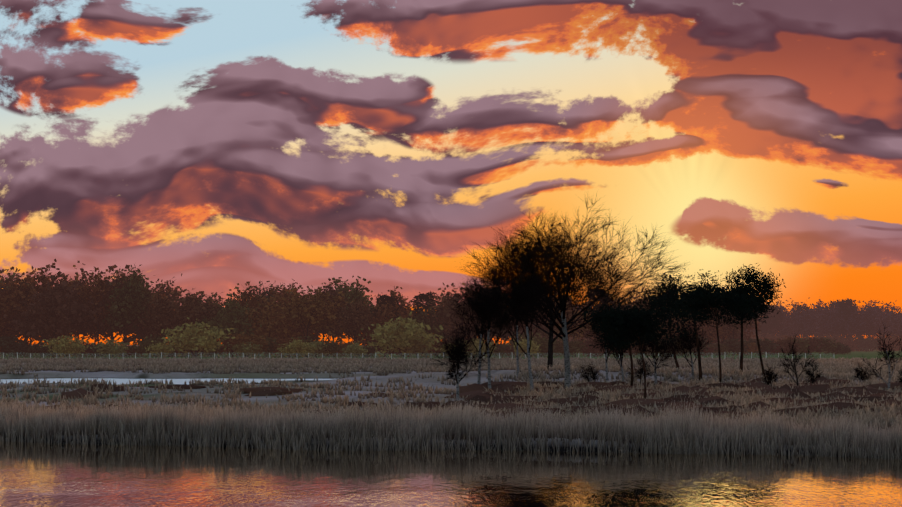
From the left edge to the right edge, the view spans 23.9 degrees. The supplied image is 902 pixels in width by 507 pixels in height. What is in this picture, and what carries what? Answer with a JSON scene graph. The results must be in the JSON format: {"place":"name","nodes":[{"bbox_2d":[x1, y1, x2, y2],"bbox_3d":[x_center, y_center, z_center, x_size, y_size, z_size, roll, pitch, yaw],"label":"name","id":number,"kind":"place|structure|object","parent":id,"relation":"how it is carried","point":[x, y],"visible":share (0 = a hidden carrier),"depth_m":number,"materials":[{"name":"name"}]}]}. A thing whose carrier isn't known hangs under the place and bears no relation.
{"place":"outdoors","nodes":[
{"label":"outdoors","id":0,"kind":"place"},
{"bbox_2d":[0,441,901,506],"bbox_3d":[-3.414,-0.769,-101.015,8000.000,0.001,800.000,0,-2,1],"label":"lake water","id":1,"kind":"structure","parent":0,"point":[32,474],"depth_m":56.96,"materials":[{"name":"brown liquid"}]},
{"bbox_2d":[0,345,901,458],"bbox_3d":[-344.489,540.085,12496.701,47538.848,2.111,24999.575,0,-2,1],"label":"ground","id":2,"kind":"structure","parent":0,"point":[471,378],"depth_m":173.14,"materials":[{"name":"brown soil"}]},
{"bbox_2d":[0,280,23,336],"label":"tree","id":3,"kind":"object","parent":2,"relation":"on","point":[14,317],"visible":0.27,"depth_m":529.63,"materials":[{"name":"brown plant"}]},
{"bbox_2d":[0,334,28,356],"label":"bush","id":4,"kind":"object","parent":2,"relation":"on","point":[5,340],"visible":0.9,"depth_m":510.34,"materials":[{"name":"brown plant"}]},
{"bbox_2d":[0,339,34,356],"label":"bush","id":5,"kind":"object","parent":2,"relation":"on","point":[22,349],"visible":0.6,"depth_m":512.17,"materials":[{"name":"brown plant"}]},
{"bbox_2d":[3,313,63,356],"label":"tree","id":6,"kind":"object","parent":2,"relation":"on","point":[35,338],"visible":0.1,"depth_m":531.20,"materials":[{"name":"brown plant"}]},
{"bbox_2d":[0,258,71,338],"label":"tree","id":7,"kind":"object","parent":2,"relation":"on","point":[11,299],"visible":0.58,"depth_m":524.23,"materials":[{"name":"brown plant"}]},
{"bbox_2d":[23,342,55,356],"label":"bush","id":8,"kind":"object","parent":2,"relation":"on","point":[36,349],"visible":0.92,"depth_m":509.54,"materials":[{"name":"brown plant"}]},
{"bbox_2d":[4,264,117,356],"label":"tree","id":9,"kind":"object","parent":2,"relation":"on","point":[48,307],"visible":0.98,"depth_m":516.35,"materials":[{"name":"brown plant"}]},
{"bbox_2d":[40,333,88,357],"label":"bush","id":10,"kind":"object","parent":2,"relation":"on","point":[67,347],"visible":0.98,"depth_m":491.43,"materials":[{"name":"green plant"}]},
{"bbox_2d":[23,261,122,341],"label":"tree","id":11,"kind":"object","parent":2,"relation":"on","point":[74,282],"visible":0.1,"depth_m":537.87,"materials":[{"name":"brown plant"}]},
{"bbox_2d":[73,267,123,356],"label":"tree","id":12,"kind":"object","parent":2,"relation":"on","point":[96,288],"visible":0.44,"depth_m":523.90,"materials":[{"name":"brown plant"}]},
{"bbox_2d":[59,265,155,356],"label":"tree","id":13,"kind":"object","parent":2,"relation":"on","point":[129,331],"visible":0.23,"depth_m":532.87,"materials":[{"name":"brown plant"}]},
{"bbox_2d":[90,337,129,357],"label":"bush","id":14,"kind":"object","parent":2,"relation":"on","point":[111,348],"visible":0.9,"depth_m":491.99,"materials":[{"name":"green plant"}]},
{"bbox_2d":[92,264,153,344],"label":"tree","id":15,"kind":"object","parent":2,"relation":"on","point":[130,298],"visible":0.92,"depth_m":521.95,"materials":[{"name":"brown plant"}]},
{"bbox_2d":[128,333,170,356],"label":"bush","id":16,"kind":"object","parent":2,"relation":"on","point":[142,345],"visible":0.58,"depth_m":510.63,"materials":[{"name":"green plant"}]},
{"bbox_2d":[145,341,173,356],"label":"bush","id":17,"kind":"object","parent":2,"relation":"on","point":[159,348],"visible":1,"depth_m":496.06,"materials":[{"name":"green plant"}]},
{"bbox_2d":[140,274,181,335],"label":"tree","id":18,"kind":"object","parent":2,"relation":"on","point":[162,286],"visible":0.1,"depth_m":555.92,"materials":[{"name":"brown plant"}]},
{"bbox_2d":[0,378,332,384],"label":"pond water","id":19,"kind":"structure","parent":2,"relation":"on","point":[125,381],"depth_m":213.45,"materials":[{"name":"grey liquid"}]},
{"bbox_2d":[139,289,193,343],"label":"tree","id":20,"kind":"object","parent":2,"relation":"on","point":[158,318],"visible":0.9,"depth_m":520.16,"materials":[{"name":"brown plant"}]},
{"bbox_2d":[135,289,209,356],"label":"tree","id":21,"kind":"object","parent":2,"relation":"on","point":[148,332],"visible":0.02,"depth_m":538.15,"materials":[{"name":"brown plant"}]},
{"bbox_2d":[168,289,225,355],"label":"tree","id":22,"kind":"object","parent":2,"relation":"on","point":[191,312],"visible":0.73,"depth_m":522.52,"materials":[{"name":"brown plant"}]},
{"bbox_2d":[161,317,234,356],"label":"bush","id":23,"kind":"object","parent":2,"relation":"on","point":[194,338],"visible":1,"depth_m":500.61,"materials":[{"name":"green plant"}]},
{"bbox_2d":[183,292,257,356],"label":"tree","id":24,"kind":"object","parent":2,"relation":"on","point":[216,303],"visible":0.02,"depth_m":534.10,"materials":[{"name":"brown plant"}]},
{"bbox_2d":[217,336,238,357],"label":"bush","id":25,"kind":"object","parent":2,"relation":"on","point":[231,352],"visible":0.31,"depth_m":510.69,"materials":[{"name":"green plant"}]},
{"bbox_2d":[198,286,261,356],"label":"tree","id":26,"kind":"object","parent":2,"relation":"on","point":[235,318],"visible":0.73,"depth_m":519.27,"materials":[{"name":"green plant"}]},
{"bbox_2d":[228,339,262,357],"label":"bush","id":27,"kind":"object","parent":2,"relation":"on","point":[244,349],"visible":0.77,"depth_m":504.11,"materials":[{"name":"green plant"}]},
{"bbox_2d":[223,332,274,357],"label":"bush","id":28,"kind":"object","parent":2,"relation":"on","point":[256,339],"visible":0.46,"depth_m":506.50,"materials":[{"name":"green plant"}]},
{"bbox_2d":[226,281,272,356],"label":"tree","id":29,"kind":"object","parent":2,"relation":"on","point":[253,302],"visible":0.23,"depth_m":533.75,"materials":[{"name":"brown plant"}]},
{"bbox_2d":[229,280,276,336],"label":"tree","id":30,"kind":"object","parent":2,"relation":"on","point":[268,296],"visible":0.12,"depth_m":548.37,"materials":[{"name":"brown plant"}]},
{"bbox_2d":[260,336,279,355],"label":"bush","id":31,"kind":"object","parent":2,"relation":"on","point":[270,349],"visible":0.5,"depth_m":509.97,"materials":[{"name":"brown plant"}]},
{"bbox_2d":[240,295,302,355],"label":"tree","id":32,"kind":"object","parent":2,"relation":"on","point":[268,329],"visible":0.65,"depth_m":521.03,"materials":[{"name":"brown plant"}]},
{"bbox_2d":[271,336,305,357],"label":"bush","id":33,"kind":"object","parent":2,"relation":"on","point":[281,342],"visible":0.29,"depth_m":506.44,"materials":[{"name":"brown plant"}]},
{"bbox_2d":[255,281,328,355],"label":"tree","id":34,"kind":"object","parent":2,"relation":"on","point":[278,296],"visible":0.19,"depth_m":535.23,"materials":[{"name":"brown plant"}]},
{"bbox_2d":[274,338,316,357],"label":"bush","id":35,"kind":"object","parent":2,"relation":"on","point":[297,346],"visible":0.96,"depth_m":495.59,"materials":[{"name":"green plant"}]},
{"bbox_2d":[273,283,352,356],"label":"tree","id":36,"kind":"object","parent":2,"relation":"on","point":[314,313],"visible":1,"depth_m":516.97,"materials":[{"name":"brown plant"}]},
{"bbox_2d":[308,339,334,357],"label":"woods tree","id":37,"kind":"object","parent":2,"relation":"on","point":[319,346],"visible":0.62,"depth_m":505.72,"materials":[{"name":"green plant"}]},
{"bbox_2d":[305,278,351,356],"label":"tree","id":38,"kind":"object","parent":2,"relation":"on","point":[332,292],"visible":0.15,"depth_m":537.00,"materials":[{"name":"brown plant"}]},
{"bbox_2d":[317,339,343,356],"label":"woods tree","id":39,"kind":"object","parent":2,"relation":"on","point":[332,344],"visible":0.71,"depth_m":506.47,"materials":[{"name":"brown plant"}]},
{"bbox_2d":[326,295,377,341],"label":"tree","id":40,"kind":"object","parent":2,"relation":"on","point":[353,323],"visible":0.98,"depth_m":518.34,"materials":[{"name":"brown plant"}]},
{"bbox_2d":[337,341,369,357],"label":"woods tree","id":41,"kind":"object","parent":2,"relation":"on","point":[353,348],"visible":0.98,"depth_m":493.69,"materials":[{"name":"green plant"}]},
{"bbox_2d":[337,275,373,340],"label":"tree","id":42,"kind":"object","parent":2,"relation":"on","point":[353,294],"visible":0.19,"depth_m":536.33,"materials":[{"name":"brown plant"}]},
{"bbox_2d":[316,279,407,356],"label":"tree","id":43,"kind":"object","parent":2,"relation":"on","point":[340,286],"visible":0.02,"depth_m":545.81,"materials":[{"name":"brown plant"}]},
{"bbox_2d":[349,299,414,356],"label":"tree","id":44,"kind":"object","parent":2,"relation":"on","point":[381,320],"visible":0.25,"depth_m":523.09,"materials":[{"name":"brown plant"}]},
{"bbox_2d":[365,293,401,333],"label":"tree","id":45,"kind":"object","parent":2,"relation":"on","point":[389,299],"visible":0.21,"depth_m":531.20,"materials":[{"name":"brown plant"}]},
{"bbox_2d":[359,311,443,356],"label":"bush","id":46,"kind":"object","parent":2,"relation":"on","point":[401,335],"visible":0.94,"depth_m":502.40,"materials":[{"name":"green plant"}]},
{"bbox_2d":[386,286,423,322],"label":"tree","id":47,"kind":"object","parent":2,"relation":"on","point":[402,300],"visible":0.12,"depth_m":550.57,"materials":[{"name":"brown plant"}]},
{"bbox_2d":[1,352,832,359],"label":"fence","id":48,"kind":"object","parent":2,"relation":"on","point":[269,356],"visible":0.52,"depth_m":412.53,"materials":[{"name":"wood"}]},
{"bbox_2d":[398,337,436,356],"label":"woods tree","id":49,"kind":"object","parent":2,"relation":"on","point":[419,349],"visible":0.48,"depth_m":504.67,"materials":[{"name":"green plant"}]},
{"bbox_2d":[408,305,444,338],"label":"tree","id":50,"kind":"object","parent":2,"relation":"on","point":[420,317],"visible":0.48,"depth_m":523.18,"materials":[{"name":"brown plant"}]},
{"bbox_2d":[408,291,448,356],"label":"tree","id":51,"kind":"object","parent":2,"relation":"on","point":[420,297],"visible":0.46,"depth_m":530.29,"materials":[{"name":"brown plant"}]},
{"bbox_2d":[0,393,901,459],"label":"reeds","id":52,"kind":"object","parent":2,"relation":"on","point":[690,432],"visible":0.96,"depth_m":73.06,"materials":[{"name":"brown plant"}]},
{"bbox_2d":[0,355,901,429],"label":"grass tufts","id":53,"kind":"object","parent":2,"relation":"on","point":[832,368],"visible":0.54,"depth_m":164.19,"materials":[{"name":"brown plant"}]},
{"bbox_2d":[19,376,901,419],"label":"heath hummocks","id":54,"kind":"structure","parent":2,"relation":"on","point":[473,392],"depth_m":118.25,"materials":[{"name":"brown plant"}]},
{"bbox_2d":[425,283,495,339],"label":"tree","id":55,"kind":"object","parent":2,"relation":"on","point":[441,308],"visible":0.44,"depth_m":515.03,"materials":[{"name":"brown plant"}]},
{"bbox_2d":[428,315,500,400],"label":"birch tree","id":56,"kind":"object","parent":2,"relation":"on","point":[456,354],"visible":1,"depth_m":119.35,"materials":[{"name":"black plant"}]},
{"bbox_2d":[462,336,496,356],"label":"woods tree","id":57,"kind":"object","parent":2,"relation":"on","point":[477,340],"visible":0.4,"depth_m":503.75,"materials":[{"name":"green plant"}]},
{"bbox_2d":[438,279,534,383],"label":"birch tree","id":58,"kind":"object","parent":2,"relation":"on","point":[480,346],"visible":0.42,"depth_m":156.79,"materials":[{"name":"black plant"}]},
{"bbox_2d":[440,251,533,387],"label":"birch tree","id":59,"kind":"object","parent":2,"relation":"on","point":[479,309],"visible":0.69,"depth_m":139.18,"materials":[{"name":"black plant"}]},
{"bbox_2d":[475,278,547,376],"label":"birch tree","id":60,"kind":"object","parent":2,"relation":"on","point":[517,338],"visible":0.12,"depth_m":175.04,"materials":[{"name":"grey plant"}]},
{"bbox_2d":[469,245,563,392],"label":"birch tree","id":61,"kind":"object","parent":2,"relation":"on","point":[525,305],"visible":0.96,"depth_m":134.84,"materials":[{"name":"black plant"}]},
{"bbox_2d":[510,337,539,356],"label":"woods tree","id":62,"kind":"object","parent":2,"relation":"on","point":[533,348],"visible":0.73,"depth_m":491.81,"materials":[{"name":"green plant"}]},
{"bbox_2d":[510,297,548,336],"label":"tree","id":63,"kind":"object","parent":2,"relation":"on","point":[521,330],"visible":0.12,"depth_m":520.48,"materials":[{"name":"brown plant"}]},
{"bbox_2d":[501,332,563,356],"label":"woods tree","id":64,"kind":"object","parent":2,"relation":"on","point":[538,341],"visible":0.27,"depth_m":506.81,"materials":[{"name":"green plant"}]},
{"bbox_2d":[539,341,571,356],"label":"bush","id":65,"kind":"object","parent":2,"relation":"on","point":[557,349],"visible":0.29,"depth_m":507.40,"materials":[{"name":"brown plant"}]},
{"bbox_2d":[466,222,652,370],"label":"oak tree","id":66,"kind":"object","parent":2,"relation":"on","point":[551,340],"visible":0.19,"depth_m":222.29,"materials":[{"name":"black plant"}]},
{"bbox_2d":[443,195,689,387],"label":"tree","id":67,"kind":"object","parent":2,"relation":"on","point":[562,246],"visible":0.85,"depth_m":142.74,"materials":[{"name":"black plant"}]},
{"bbox_2d":[546,292,591,342],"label":"tree","id":68,"kind":"object","parent":2,"relation":"on","point":[576,331],"visible":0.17,"depth_m":521.48,"materials":[{"name":"brown plant"}]},
{"bbox_2d":[579,361,601,381],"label":"bare shrub","id":69,"kind":"object","parent":2,"relation":"on","point":[586,377],"visible":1,"depth_m":152.92,"materials":[{"name":"black plant"}]},
{"bbox_2d":[579,336,609,356],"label":"woods tree","id":70,"kind":"object","parent":2,"relation":"on","point":[596,351],"visible":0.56,"depth_m":517.93,"materials":[{"name":"brown plant"}]},
{"bbox_2d":[582,291,628,380],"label":"birch tree","id":71,"kind":"object","parent":2,"relation":"on","point":[606,350],"visible":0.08,"depth_m":171.79,"materials":[{"name":"black plant"}]},
{"bbox_2d":[600,329,636,381],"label":"birch tree","id":72,"kind":"object","parent":2,"relation":"on","point":[618,353],"visible":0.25,"depth_m":164.10,"materials":[{"name":"black plant"}]},
{"bbox_2d":[589,303,667,386],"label":"pine tree","id":73,"kind":"object","parent":2,"relation":"on","point":[614,341],"visible":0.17,"depth_m":141.91,"materials":[{"name":"black plant"}]},
{"bbox_2d":[558,290,720,398],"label":"pine tree","id":74,"kind":"object","parent":2,"relation":"on","point":[635,322],"visible":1,"depth_m":113.01,"materials":[{"name":"black plant"}]},
{"bbox_2d":[625,354,653,382],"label":"bare shrub","id":75,"kind":"object","parent":2,"relation":"on","point":[641,369],"visible":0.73,"depth_m":159.88,"materials":[{"name":"black plant"}]},
{"bbox_2d":[629,327,683,384],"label":"birch tree","id":76,"kind":"object","parent":2,"relation":"on","point":[658,349],"visible":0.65,"depth_m":154.75,"materials":[{"name":"black plant"}]},
{"bbox_2d":[630,272,698,369],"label":"pine tree","id":77,"kind":"object","parent":2,"relation":"on","point":[662,288],"visible":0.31,"depth_m":184.34,"materials":[{"name":"black plant"}]},
{"bbox_2d":[666,319,712,379],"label":"birch tree","id":78,"kind":"object","parent":2,"relation":"on","point":[689,346],"visible":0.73,"depth_m":171.54,"materials":[{"name":"black plant"}]},
{"bbox_2d":[644,269,739,381],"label":"pine tree","id":79,"kind":"object","parent":2,"relation":"on","point":[698,350],"visible":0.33,"depth_m":170.29,"materials":[{"name":"black plant"}]},
{"bbox_2d":[688,308,726,342],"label":"tree","id":80,"kind":"object","parent":2,"relation":"on","point":[707,328],"visible":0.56,"depth_m":583.64,"materials":[{"name":"brown plant"}]},
{"bbox_2d":[670,280,769,382],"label":"pine tree","id":81,"kind":"object","parent":2,"relation":"on","point":[715,302],"visible":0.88,"depth_m":165.22,"materials":[{"name":"black plant"}]},
{"bbox_2d":[702,289,763,354],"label":"tree","id":82,"kind":"object","parent":2,"relation":"on","point":[738,336],"visible":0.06,"depth_m":631.71,"materials":[{"name":"brown plant"}]},
{"bbox_2d":[717,337,750,355],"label":"woods tree","id":83,"kind":"object","parent":2,"relation":"on","point":[733,345],"visible":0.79,"depth_m":579.48,"materials":[{"name":"brown plant"}]},
{"bbox_2d":[713,286,757,355],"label":"tree","id":84,"kind":"object","parent":2,"relation":"on","point":[728,327],"visible":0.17,"depth_m":595.49,"materials":[{"name":"brown plant"}]},
{"bbox_2d":[719,282,773,371],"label":"pine tree","id":85,"kind":"object","parent":2,"relation":"on","point":[742,352],"visible":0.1,"depth_m":201.33,"materials":[{"name":"black plant"}]},
{"bbox_2d":[722,263,785,374],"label":"pine tree","id":86,"kind":"object","parent":2,"relation":"on","point":[764,284],"visible":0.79,"depth_m":176.82,"materials":[{"name":"black plant"}]},
{"bbox_2d":[746,302,776,336],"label":"tree","id":87,"kind":"object","parent":2,"relation":"on","point":[769,325],"visible":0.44,"depth_m":990.90,"materials":[{"name":"brown plant"}]},
{"bbox_2d":[744,337,779,355],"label":"woods tree","id":88,"kind":"object","parent":2,"relation":"on","point":[764,345],"visible":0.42,"depth_m":595.88,"materials":[{"name":"brown plant"}]},
{"bbox_2d":[760,364,780,385],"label":"bare shrub","id":89,"kind":"object","parent":2,"relation":"on","point":[769,377],"visible":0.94,"depth_m":145.38,"materials":[{"name":"black plant"}]},
{"bbox_2d":[758,304,789,336],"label":"tree","id":90,"kind":"object","parent":2,"relation":"on","point":[774,319],"visible":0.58,"depth_m":995.76,"materials":[{"name":"brown plant"}]},
{"bbox_2d":[775,307,800,335],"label":"tree","id":91,"kind":"object","parent":2,"relation":"on","point":[789,324],"visible":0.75,"depth_m":995.98,"materials":[{"name":"brown plant"}]},
{"bbox_2d":[772,335,803,354],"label":"woods tree","id":92,"kind":"object","parent":2,"relation":"on","point":[786,346],"visible":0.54,"depth_m":608.69,"materials":[{"name":"brown plant"}]},
{"bbox_2d":[776,334,820,385],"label":"bare shrub","id":93,"kind":"object","parent":2,"relation":"on","point":[796,359],"visible":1,"depth_m":145.88,"materials":[{"name":"black plant"}]},
{"bbox_2d":[787,297,818,337],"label":"tree","id":94,"kind":"object","parent":2,"relation":"on","point":[805,326],"visible":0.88,"depth_m":994.91,"materials":[{"name":"brown plant"}]},
{"bbox_2d":[801,360,823,383],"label":"bare shrub","id":95,"kind":"object","parent":2,"relation":"on","point":[812,376],"visible":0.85,"depth_m":149.67,"materials":[{"name":"black plant"}]},
{"bbox_2d":[798,336,829,352],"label":"woods tree","id":96,"kind":"object","parent":2,"relation":"on","point":[813,347],"visible":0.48,"depth_m":626.15,"materials":[{"name":"brown plant"}]},
{"bbox_2d":[800,303,834,335],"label":"tree","id":97,"kind":"object","parent":2,"relation":"on","point":[817,315],"visible":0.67,"depth_m":994.34,"materials":[{"name":"brown plant"}]},
{"bbox_2d":[799,337,843,354],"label":"woods tree","id":98,"kind":"object","parent":2,"relation":"on","point":[827,345],"visible":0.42,"depth_m":629.36,"materials":[{"name":"brown plant"}]},
{"bbox_2d":[814,305,850,336],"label":"tree","id":99,"kind":"object","parent":2,"relation":"on","point":[833,327],"visible":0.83,"depth_m":993.26,"materials":[{"name":"brown plant"}]},
{"bbox_2d":[831,299,862,338],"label":"tree","id":100,"kind":"object","parent":2,"relation":"on","point":[843,306],"visible":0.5,"depth_m":996.82,"materials":[{"name":"brown plant"}]},
{"bbox_2d":[837,336,860,349],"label":"woods tree","id":101,"kind":"object","parent":2,"relation":"on","point":[849,342],"visible":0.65,"depth_m":977.42,"materials":[{"name":"brown plant"}]},
{"bbox_2d":[850,362,874,382],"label":"bare shrub","id":102,"kind":"object","parent":2,"relation":"on","point":[861,375],"visible":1,"depth_m":160.00,"materials":[{"name":"black plant"}]},
{"bbox_2d":[841,306,885,337],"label":"tree","id":103,"kind":"object","parent":2,"relation":"on","point":[860,326],"visible":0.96,"depth_m":990.09,"materials":[{"name":"brown plant"}]},
{"bbox_2d":[851,335,885,351],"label":"woods tree","id":104,"kind":"object","parent":2,"relation":"on","point":[866,344],"visible":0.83,"depth_m":976.36,"materials":[{"name":"brown plant"}]},
{"bbox_2d":[861,324,901,389],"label":"bare shrub","id":105,"kind":"object","parent":2,"relation":"on","point":[892,357],"visible":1,"depth_m":135.11,"materials":[{"name":"black plant"}]},
{"bbox_2d":[865,300,901,337],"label":"tree","id":106,"kind":"object","parent":2,"relation":"on","point":[888,319],"visible":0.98,"depth_m":984.19,"materials":[{"name":"brown plant"}]},
{"bbox_2d":[872,333,901,350],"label":"woods tree","id":107,"kind":"object","parent":2,"relation":"on","point":[890,341],"visible":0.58,"depth_m":975.98,"materials":[{"name":"brown plant"}]},
{"bbox_2d":[0,0,901,344],"label":"sky","id":108,"kind":"structure","parent":0,"point":[219,145],"materials":[{"name":"orange"}]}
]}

